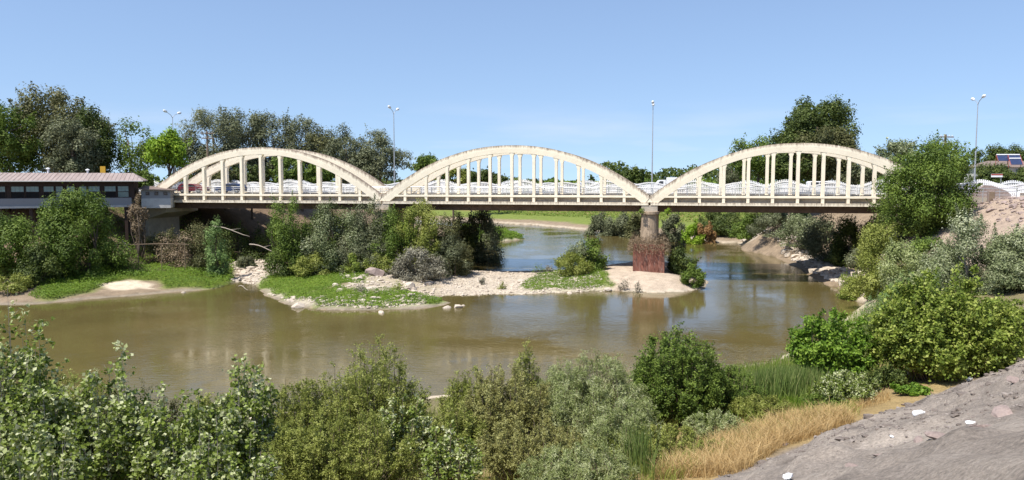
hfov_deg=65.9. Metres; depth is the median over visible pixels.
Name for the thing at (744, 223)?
bank bush
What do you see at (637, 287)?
tuft
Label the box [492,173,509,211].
broadleaf tree
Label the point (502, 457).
tamarisk bush
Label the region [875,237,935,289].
willow bush
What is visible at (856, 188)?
road bridge
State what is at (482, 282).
tuft
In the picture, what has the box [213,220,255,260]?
bank shrub
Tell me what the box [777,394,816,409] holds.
reed clump
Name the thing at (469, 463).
poplar sapling
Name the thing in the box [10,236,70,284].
riverside bush
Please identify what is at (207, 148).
utility pole
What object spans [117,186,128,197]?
window
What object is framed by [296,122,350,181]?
poplar tree
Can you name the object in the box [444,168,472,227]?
broadleaf tree
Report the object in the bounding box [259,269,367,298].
grass
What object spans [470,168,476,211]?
broadleaf tree
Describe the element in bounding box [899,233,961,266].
bank bush
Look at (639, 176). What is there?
poplar tree
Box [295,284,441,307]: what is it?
grass
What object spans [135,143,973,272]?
arch bridge
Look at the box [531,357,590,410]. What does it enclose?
willow bush
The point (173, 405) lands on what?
dark bush
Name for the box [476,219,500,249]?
island bush
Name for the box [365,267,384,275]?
boulder
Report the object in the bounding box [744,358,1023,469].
clods
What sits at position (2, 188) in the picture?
window
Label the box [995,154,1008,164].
solar collector
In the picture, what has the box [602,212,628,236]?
bank bush
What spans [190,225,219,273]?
bank shrub
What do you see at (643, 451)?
reed clump
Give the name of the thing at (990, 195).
utility cabinet
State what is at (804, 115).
plane tree
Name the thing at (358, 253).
island bush
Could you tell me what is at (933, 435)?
broken rock
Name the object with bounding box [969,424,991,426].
broken rock
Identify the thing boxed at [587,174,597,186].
cypress tree
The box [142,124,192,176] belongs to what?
maple tree
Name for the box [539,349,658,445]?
willow bush
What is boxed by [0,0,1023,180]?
sky
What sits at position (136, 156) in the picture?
locust tree
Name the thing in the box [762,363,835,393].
reed clump
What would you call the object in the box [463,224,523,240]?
grass
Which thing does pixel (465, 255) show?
island bush
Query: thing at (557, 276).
grass
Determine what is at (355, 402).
privet bush
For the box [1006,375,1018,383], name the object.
broken rock
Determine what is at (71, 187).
window
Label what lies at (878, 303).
bank bush
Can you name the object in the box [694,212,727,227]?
bank bush
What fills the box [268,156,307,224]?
broadleaf tree
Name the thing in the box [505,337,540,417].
tamarisk bush
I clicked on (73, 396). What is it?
dark bush
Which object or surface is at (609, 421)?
willow bush
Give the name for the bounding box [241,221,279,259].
bank shrub
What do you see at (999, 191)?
steel railing
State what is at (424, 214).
island bush
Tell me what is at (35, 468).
poplar sapling
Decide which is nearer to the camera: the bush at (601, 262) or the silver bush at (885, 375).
the silver bush at (885, 375)
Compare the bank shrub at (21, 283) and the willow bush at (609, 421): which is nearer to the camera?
the willow bush at (609, 421)
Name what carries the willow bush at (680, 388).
on the ground at (964, 451)
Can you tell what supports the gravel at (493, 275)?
on the ground at (964, 451)
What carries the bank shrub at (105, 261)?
on the ground at (964, 451)
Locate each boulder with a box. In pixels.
[291,302,304,307]
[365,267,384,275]
[402,282,414,289]
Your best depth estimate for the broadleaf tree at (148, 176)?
120.66 m
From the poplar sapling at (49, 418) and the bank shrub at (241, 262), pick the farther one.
the bank shrub at (241, 262)
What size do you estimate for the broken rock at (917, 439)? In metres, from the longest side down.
0.338 x 0.172 x 0.070 m
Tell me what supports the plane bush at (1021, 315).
on the ground at (964, 451)
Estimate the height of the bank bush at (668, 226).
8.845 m
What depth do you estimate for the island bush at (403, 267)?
97.41 m
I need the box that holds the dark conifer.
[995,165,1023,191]
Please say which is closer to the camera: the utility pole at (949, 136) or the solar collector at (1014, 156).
the utility pole at (949, 136)
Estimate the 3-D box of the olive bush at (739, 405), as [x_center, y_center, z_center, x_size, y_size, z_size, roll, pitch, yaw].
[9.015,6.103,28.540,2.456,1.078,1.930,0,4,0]
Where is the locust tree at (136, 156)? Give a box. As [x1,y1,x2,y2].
[106,116,156,172]
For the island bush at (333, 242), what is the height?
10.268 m
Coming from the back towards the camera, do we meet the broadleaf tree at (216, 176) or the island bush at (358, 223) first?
the broadleaf tree at (216, 176)
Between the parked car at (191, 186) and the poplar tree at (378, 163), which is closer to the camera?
the parked car at (191, 186)
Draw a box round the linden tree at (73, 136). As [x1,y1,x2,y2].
[39,115,109,172]
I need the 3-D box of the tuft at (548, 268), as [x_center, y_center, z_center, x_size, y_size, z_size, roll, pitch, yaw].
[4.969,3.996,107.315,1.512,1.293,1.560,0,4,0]
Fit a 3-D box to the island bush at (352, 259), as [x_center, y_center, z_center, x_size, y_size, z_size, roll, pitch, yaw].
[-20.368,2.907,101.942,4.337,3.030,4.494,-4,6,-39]
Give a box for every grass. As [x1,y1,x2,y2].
[28,258,113,297]
[79,200,235,287]
[165,392,698,479]
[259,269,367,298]
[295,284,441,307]
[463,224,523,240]
[521,269,613,289]
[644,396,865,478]
[646,398,865,478]
[694,297,946,429]
[831,387,892,411]
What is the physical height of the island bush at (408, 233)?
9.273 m
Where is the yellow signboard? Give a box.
[100,166,105,172]
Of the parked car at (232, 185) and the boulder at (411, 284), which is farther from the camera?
the parked car at (232, 185)
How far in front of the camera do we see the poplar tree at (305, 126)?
154.07 m
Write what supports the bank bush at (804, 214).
on the ground at (964, 451)
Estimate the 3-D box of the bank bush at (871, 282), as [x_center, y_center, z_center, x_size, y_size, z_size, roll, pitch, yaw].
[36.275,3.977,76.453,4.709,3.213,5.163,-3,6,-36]
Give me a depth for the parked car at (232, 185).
116.93 m
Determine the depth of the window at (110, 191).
109.75 m
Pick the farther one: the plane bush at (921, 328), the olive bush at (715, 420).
the plane bush at (921, 328)
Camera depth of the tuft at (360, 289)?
86.87 m
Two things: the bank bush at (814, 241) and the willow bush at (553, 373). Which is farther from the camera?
the bank bush at (814, 241)
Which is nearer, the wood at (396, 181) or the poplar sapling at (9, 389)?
the poplar sapling at (9, 389)
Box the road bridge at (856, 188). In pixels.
[139,179,1023,245]
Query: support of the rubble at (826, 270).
on the ground at (964, 451)
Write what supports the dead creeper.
on the ground at (964, 451)
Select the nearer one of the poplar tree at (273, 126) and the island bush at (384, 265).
the island bush at (384, 265)
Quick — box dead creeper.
[127,193,149,261]
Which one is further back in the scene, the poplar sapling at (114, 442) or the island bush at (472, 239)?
the island bush at (472, 239)
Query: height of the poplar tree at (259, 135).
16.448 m
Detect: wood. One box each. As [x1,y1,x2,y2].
[155,173,547,191]
[466,176,963,192]
[600,160,963,184]
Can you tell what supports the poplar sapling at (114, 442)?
on the ground at (964, 451)
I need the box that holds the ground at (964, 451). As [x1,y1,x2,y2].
[0,181,1023,479]
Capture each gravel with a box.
[229,254,281,283]
[267,293,426,308]
[341,271,438,300]
[437,270,604,296]
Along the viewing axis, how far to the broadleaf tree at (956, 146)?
102.04 m
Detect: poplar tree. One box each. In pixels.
[175,137,215,181]
[176,104,249,179]
[216,106,271,173]
[245,107,301,187]
[269,114,332,210]
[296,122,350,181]
[321,122,374,215]
[344,123,415,183]
[622,166,636,182]
[629,165,645,186]
[868,137,918,175]
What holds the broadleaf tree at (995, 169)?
on the ground at (964, 451)
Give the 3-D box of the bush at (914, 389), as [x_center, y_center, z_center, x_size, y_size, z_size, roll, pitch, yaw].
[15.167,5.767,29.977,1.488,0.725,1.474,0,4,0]
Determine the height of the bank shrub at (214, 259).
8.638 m
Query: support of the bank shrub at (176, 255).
on the ground at (964, 451)
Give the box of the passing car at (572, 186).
[559,183,581,190]
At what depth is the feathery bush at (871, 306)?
42.77 m
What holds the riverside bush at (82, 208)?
on the ground at (964, 451)
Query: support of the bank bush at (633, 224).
on the ground at (964, 451)
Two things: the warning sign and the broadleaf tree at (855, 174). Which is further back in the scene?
the broadleaf tree at (855, 174)
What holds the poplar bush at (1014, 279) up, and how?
on the ground at (964, 451)
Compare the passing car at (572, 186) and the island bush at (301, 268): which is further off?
the passing car at (572, 186)
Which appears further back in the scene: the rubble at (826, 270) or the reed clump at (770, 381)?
the rubble at (826, 270)
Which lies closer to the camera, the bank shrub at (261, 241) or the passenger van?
the passenger van
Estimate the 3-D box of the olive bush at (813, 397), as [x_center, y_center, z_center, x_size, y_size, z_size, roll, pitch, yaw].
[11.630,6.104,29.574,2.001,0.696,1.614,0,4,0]
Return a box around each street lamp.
[163,110,180,170]
[388,105,398,182]
[651,101,654,191]
[971,94,985,189]
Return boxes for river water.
[0,219,862,423]
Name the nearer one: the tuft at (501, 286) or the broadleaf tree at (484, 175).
the tuft at (501, 286)
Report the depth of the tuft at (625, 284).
94.88 m
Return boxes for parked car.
[178,184,209,192]
[215,183,246,192]
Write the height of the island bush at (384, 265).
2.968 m
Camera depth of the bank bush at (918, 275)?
68.91 m
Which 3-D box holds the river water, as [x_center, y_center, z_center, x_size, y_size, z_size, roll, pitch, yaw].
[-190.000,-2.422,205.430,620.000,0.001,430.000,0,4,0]
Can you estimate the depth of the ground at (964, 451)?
28.88 m
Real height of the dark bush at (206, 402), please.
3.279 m
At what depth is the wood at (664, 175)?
512.90 m
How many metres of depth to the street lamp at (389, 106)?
124.38 m
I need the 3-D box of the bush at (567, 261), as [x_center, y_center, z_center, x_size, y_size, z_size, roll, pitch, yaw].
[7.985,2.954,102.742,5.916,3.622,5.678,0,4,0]
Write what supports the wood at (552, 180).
on the ground at (964, 451)
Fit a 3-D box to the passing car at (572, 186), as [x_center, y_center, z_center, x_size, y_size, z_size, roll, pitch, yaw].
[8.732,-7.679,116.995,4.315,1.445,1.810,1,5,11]
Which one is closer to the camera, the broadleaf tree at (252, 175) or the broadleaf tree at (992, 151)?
the broadleaf tree at (252, 175)
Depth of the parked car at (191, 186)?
118.25 m
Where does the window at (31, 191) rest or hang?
in the riverside restaurant
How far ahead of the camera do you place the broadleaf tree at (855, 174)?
135.88 m
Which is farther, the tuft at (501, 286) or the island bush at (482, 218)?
the island bush at (482, 218)
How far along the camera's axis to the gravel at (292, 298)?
83.42 m
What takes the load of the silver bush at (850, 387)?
on the ground at (964, 451)
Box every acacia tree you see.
[865,174,974,236]
[871,129,982,236]
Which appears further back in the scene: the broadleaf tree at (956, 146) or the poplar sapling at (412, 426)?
the broadleaf tree at (956, 146)
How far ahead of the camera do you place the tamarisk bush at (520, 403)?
26.84 m
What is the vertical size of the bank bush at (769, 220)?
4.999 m
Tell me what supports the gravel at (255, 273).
on the ground at (964, 451)
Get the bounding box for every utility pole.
[200,131,213,167]
[939,134,953,143]
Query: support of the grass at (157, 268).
on the ground at (964, 451)
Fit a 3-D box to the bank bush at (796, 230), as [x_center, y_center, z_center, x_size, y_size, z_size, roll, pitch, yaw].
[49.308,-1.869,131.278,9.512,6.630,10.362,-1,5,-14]
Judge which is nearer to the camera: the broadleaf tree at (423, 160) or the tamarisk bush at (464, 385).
the tamarisk bush at (464, 385)
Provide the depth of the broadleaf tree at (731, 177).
184.88 m
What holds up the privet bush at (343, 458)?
on the ground at (964, 451)
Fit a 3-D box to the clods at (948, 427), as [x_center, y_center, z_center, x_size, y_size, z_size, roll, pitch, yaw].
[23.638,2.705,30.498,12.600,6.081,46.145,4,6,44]
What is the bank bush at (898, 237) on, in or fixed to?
on the ground at (964, 451)
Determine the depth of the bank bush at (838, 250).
111.84 m
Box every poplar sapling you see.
[0,288,74,476]
[0,367,97,479]
[0,415,100,479]
[60,340,172,479]
[128,381,221,479]
[153,413,282,479]
[198,353,283,478]
[377,393,433,473]
[418,418,485,479]
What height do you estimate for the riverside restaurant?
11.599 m
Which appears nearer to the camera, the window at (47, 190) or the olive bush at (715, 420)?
the olive bush at (715, 420)
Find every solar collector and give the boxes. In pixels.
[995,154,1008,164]
[1007,154,1020,162]
[1008,158,1022,167]
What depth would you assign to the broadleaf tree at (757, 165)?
166.75 m
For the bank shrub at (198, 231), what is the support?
on the ground at (964, 451)
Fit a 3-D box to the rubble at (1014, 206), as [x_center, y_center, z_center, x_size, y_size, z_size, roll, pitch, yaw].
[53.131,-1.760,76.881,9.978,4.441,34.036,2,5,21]
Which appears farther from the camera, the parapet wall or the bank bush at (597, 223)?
the bank bush at (597, 223)
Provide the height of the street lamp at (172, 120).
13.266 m
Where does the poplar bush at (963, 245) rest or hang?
on the ground at (964, 451)
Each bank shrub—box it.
[0,272,38,293]
[99,250,132,272]
[143,224,180,264]
[152,228,201,269]
[178,218,215,269]
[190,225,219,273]
[202,215,231,276]
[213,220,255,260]
[236,255,255,267]
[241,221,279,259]
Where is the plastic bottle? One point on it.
(916, 412)
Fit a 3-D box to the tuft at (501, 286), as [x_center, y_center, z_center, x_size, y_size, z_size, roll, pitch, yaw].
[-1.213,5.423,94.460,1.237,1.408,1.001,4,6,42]
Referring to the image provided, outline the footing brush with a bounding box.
[626,228,670,255]
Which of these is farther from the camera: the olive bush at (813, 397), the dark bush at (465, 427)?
the olive bush at (813, 397)
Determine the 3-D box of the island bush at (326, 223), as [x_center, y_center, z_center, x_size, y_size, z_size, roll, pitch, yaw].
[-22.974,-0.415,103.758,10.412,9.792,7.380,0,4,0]
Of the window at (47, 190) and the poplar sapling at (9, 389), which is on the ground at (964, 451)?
the poplar sapling at (9, 389)
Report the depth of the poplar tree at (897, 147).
126.82 m
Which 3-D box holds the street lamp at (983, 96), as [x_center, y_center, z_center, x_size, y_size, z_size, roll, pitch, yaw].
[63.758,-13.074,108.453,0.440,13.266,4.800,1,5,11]
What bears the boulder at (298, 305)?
on the ground at (964, 451)
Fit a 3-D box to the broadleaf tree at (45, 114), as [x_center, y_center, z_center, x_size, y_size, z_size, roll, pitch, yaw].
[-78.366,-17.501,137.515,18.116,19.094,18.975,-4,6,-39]
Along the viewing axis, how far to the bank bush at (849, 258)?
96.39 m
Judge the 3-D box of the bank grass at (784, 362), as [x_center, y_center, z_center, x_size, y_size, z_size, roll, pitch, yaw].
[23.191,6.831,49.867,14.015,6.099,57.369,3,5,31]
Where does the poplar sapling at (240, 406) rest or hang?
on the ground at (964, 451)
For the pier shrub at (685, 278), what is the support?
on the ground at (964, 451)
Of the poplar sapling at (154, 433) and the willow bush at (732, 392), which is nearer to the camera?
the poplar sapling at (154, 433)
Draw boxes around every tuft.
[352,281,364,292]
[391,279,408,290]
[479,277,485,284]
[497,282,505,288]
[532,263,546,273]
[545,265,552,271]
[618,276,628,290]
[633,281,642,292]
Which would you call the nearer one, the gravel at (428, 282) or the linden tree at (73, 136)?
the gravel at (428, 282)
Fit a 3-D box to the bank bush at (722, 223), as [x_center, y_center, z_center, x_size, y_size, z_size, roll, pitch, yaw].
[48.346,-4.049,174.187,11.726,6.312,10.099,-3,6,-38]
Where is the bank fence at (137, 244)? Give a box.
[114,243,186,273]
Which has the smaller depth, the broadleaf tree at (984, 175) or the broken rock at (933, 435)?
the broken rock at (933, 435)
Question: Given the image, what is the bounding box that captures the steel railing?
[968,188,1017,201]
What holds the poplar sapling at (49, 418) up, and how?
on the ground at (964, 451)
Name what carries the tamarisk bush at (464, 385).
on the ground at (964, 451)
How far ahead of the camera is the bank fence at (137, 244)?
103.67 m
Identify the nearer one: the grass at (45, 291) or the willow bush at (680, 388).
the willow bush at (680, 388)
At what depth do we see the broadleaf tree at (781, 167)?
137.96 m
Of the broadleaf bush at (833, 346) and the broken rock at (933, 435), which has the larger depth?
the broadleaf bush at (833, 346)
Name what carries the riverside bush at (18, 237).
on the ground at (964, 451)
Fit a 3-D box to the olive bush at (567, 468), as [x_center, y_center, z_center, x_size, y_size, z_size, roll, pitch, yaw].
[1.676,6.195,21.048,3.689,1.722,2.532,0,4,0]
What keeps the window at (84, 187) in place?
in the riverside restaurant
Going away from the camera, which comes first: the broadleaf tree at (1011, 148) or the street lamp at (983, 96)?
the street lamp at (983, 96)
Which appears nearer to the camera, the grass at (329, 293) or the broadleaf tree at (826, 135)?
the grass at (329, 293)
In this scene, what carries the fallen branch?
on the ground at (964, 451)
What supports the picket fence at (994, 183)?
on the ground at (964, 451)
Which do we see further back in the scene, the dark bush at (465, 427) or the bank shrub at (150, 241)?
the bank shrub at (150, 241)
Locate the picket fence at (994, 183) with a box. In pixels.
[977,180,1019,196]
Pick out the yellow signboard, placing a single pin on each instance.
(102, 169)
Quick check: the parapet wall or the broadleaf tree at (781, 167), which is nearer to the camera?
the parapet wall
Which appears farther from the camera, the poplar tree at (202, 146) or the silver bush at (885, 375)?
the poplar tree at (202, 146)
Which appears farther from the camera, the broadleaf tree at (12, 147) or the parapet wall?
the broadleaf tree at (12, 147)
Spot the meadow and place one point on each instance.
(664, 215)
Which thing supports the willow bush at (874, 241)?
on the ground at (964, 451)
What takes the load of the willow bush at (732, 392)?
on the ground at (964, 451)
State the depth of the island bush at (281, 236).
101.80 m
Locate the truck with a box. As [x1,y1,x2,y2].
[653,178,685,193]
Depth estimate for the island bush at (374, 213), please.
103.56 m
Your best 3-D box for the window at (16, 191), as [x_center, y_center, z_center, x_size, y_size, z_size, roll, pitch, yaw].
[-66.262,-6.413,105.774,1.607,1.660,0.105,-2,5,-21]
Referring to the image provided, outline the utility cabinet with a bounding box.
[987,191,994,200]
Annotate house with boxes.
[964,161,1023,181]
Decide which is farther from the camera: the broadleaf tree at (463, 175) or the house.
the house
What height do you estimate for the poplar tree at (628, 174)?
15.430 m
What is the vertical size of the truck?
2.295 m
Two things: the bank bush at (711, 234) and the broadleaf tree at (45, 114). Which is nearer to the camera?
the broadleaf tree at (45, 114)
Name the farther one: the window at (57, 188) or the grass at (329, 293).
the window at (57, 188)
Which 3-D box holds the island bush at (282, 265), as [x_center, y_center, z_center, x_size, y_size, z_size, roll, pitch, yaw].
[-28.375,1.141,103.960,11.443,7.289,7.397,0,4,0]
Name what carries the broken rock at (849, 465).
on the ground at (964, 451)
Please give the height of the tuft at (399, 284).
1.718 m
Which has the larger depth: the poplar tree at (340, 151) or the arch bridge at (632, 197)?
the poplar tree at (340, 151)
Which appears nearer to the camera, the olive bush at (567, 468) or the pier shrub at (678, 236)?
the olive bush at (567, 468)
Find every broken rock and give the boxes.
[845,463,857,466]
[913,436,922,442]
[924,431,944,439]
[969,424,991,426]
[991,405,1012,417]
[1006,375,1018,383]
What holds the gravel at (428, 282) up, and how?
on the ground at (964, 451)
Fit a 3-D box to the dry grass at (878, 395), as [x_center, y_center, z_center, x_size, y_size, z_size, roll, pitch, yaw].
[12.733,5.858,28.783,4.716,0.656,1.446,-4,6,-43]
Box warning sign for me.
[991,174,1002,183]
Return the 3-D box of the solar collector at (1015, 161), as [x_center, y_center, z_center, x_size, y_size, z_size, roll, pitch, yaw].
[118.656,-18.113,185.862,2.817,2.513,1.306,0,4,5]
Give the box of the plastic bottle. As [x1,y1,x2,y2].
[912,410,924,415]
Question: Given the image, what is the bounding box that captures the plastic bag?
[783,473,792,479]
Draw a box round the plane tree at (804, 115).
[766,94,863,159]
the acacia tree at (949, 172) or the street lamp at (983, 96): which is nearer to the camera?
the acacia tree at (949, 172)
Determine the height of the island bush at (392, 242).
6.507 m
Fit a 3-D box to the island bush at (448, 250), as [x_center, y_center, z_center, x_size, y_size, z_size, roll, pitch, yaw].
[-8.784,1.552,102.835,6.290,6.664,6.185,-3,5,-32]
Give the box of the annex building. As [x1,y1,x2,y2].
[138,185,176,207]
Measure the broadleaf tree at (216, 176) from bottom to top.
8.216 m
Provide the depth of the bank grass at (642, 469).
22.87 m
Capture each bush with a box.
[0,210,43,279]
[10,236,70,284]
[21,182,137,278]
[38,368,116,415]
[89,375,181,443]
[177,390,249,436]
[255,222,332,276]
[257,405,423,479]
[262,377,342,455]
[264,190,314,275]
[287,250,338,277]
[298,200,375,274]
[307,196,365,269]
[311,333,432,451]
[331,208,395,267]
[332,232,398,273]
[337,252,369,273]
[352,193,400,264]
[360,251,395,272]
[365,203,422,255]
[367,225,415,269]
[384,245,449,281]
[389,198,451,270]
[397,206,422,256]
[413,397,488,466]
[426,228,472,277]
[431,211,475,275]
[434,365,492,421]
[440,211,490,259]
[445,363,566,452]
[458,210,506,262]
[472,416,597,479]
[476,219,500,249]
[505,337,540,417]
[516,440,643,479]
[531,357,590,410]
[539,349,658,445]
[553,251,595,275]
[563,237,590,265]
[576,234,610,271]
[581,392,672,463]
[582,211,616,235]
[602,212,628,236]
[608,422,725,464]
[622,212,641,238]
[625,321,731,425]
[661,212,685,241]
[680,219,705,244]
[681,407,748,439]
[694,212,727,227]
[697,220,716,243]
[702,212,746,235]
[713,364,767,415]
[726,213,765,239]
[728,392,793,419]
[745,213,809,216]
[746,213,794,237]
[772,213,838,248]
[785,306,882,384]
[795,392,847,406]
[797,213,861,262]
[811,369,881,403]
[824,213,866,268]
[836,271,859,300]
[840,214,908,299]
[843,246,882,267]
[853,269,951,339]
[855,215,908,245]
[861,265,909,294]
[861,363,909,389]
[862,257,1023,381]
[873,287,898,314]
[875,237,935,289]
[886,382,932,395]
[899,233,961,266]
[912,203,1023,295]
[913,261,984,280]
[979,248,1023,289]
[979,293,1023,354]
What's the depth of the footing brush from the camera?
101.54 m
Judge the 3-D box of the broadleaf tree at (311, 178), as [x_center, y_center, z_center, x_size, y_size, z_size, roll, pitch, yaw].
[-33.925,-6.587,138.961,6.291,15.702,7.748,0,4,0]
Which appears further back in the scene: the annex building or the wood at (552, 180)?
the wood at (552, 180)
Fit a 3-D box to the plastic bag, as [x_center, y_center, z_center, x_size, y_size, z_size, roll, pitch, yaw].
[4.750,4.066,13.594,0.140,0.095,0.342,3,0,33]
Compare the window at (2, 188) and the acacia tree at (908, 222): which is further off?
the window at (2, 188)
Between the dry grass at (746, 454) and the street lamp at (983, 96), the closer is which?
the dry grass at (746, 454)
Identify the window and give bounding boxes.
[0,186,5,197]
[10,186,24,197]
[25,186,39,197]
[43,186,54,197]
[55,186,62,196]
[66,186,74,195]
[79,186,86,194]
[88,186,99,196]
[104,186,116,197]
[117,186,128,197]
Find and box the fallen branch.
[215,226,249,236]
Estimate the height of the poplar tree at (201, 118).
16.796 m
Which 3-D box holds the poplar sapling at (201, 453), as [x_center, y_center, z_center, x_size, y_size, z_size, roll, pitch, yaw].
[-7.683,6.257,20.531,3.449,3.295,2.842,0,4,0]
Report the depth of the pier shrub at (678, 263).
102.64 m
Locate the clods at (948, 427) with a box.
[718,360,1023,476]
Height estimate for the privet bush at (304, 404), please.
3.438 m
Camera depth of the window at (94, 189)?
109.06 m
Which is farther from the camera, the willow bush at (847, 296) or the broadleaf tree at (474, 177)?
the broadleaf tree at (474, 177)
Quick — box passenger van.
[806,181,843,192]
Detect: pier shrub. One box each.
[665,230,686,269]
[667,244,701,275]
[679,261,706,287]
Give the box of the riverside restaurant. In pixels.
[0,168,147,243]
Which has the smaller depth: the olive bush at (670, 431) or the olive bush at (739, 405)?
the olive bush at (670, 431)
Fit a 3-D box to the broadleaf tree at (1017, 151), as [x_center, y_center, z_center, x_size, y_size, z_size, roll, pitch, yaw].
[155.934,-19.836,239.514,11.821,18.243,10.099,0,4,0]
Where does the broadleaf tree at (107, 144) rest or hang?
on the ground at (964, 451)
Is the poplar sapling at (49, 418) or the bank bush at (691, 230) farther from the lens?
the bank bush at (691, 230)
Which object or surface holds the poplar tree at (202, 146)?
on the ground at (964, 451)
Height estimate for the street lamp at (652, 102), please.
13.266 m
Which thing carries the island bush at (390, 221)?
on the ground at (964, 451)
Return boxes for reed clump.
[616,419,659,479]
[735,363,822,400]
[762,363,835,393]
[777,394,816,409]
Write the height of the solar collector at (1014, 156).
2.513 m
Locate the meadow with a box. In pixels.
[484,211,745,221]
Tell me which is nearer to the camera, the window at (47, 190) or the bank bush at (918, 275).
the bank bush at (918, 275)
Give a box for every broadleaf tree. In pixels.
[0,99,50,172]
[6,81,119,172]
[70,103,118,172]
[133,169,159,197]
[211,168,239,209]
[230,163,271,219]
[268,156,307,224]
[304,164,334,185]
[407,152,444,186]
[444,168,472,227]
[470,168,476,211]
[481,165,495,211]
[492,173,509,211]
[715,162,751,186]
[727,131,776,190]
[763,142,816,224]
[787,125,861,181]
[831,163,882,186]
[919,133,975,174]
[963,161,1009,182]
[967,143,1003,165]
[970,169,997,187]
[996,142,1022,153]
[1006,144,1023,160]
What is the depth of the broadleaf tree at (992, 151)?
237.70 m
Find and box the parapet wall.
[971,185,1010,206]
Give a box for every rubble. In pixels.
[740,224,884,285]
[974,197,1023,226]
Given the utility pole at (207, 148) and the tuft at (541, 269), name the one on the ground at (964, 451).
the tuft at (541, 269)

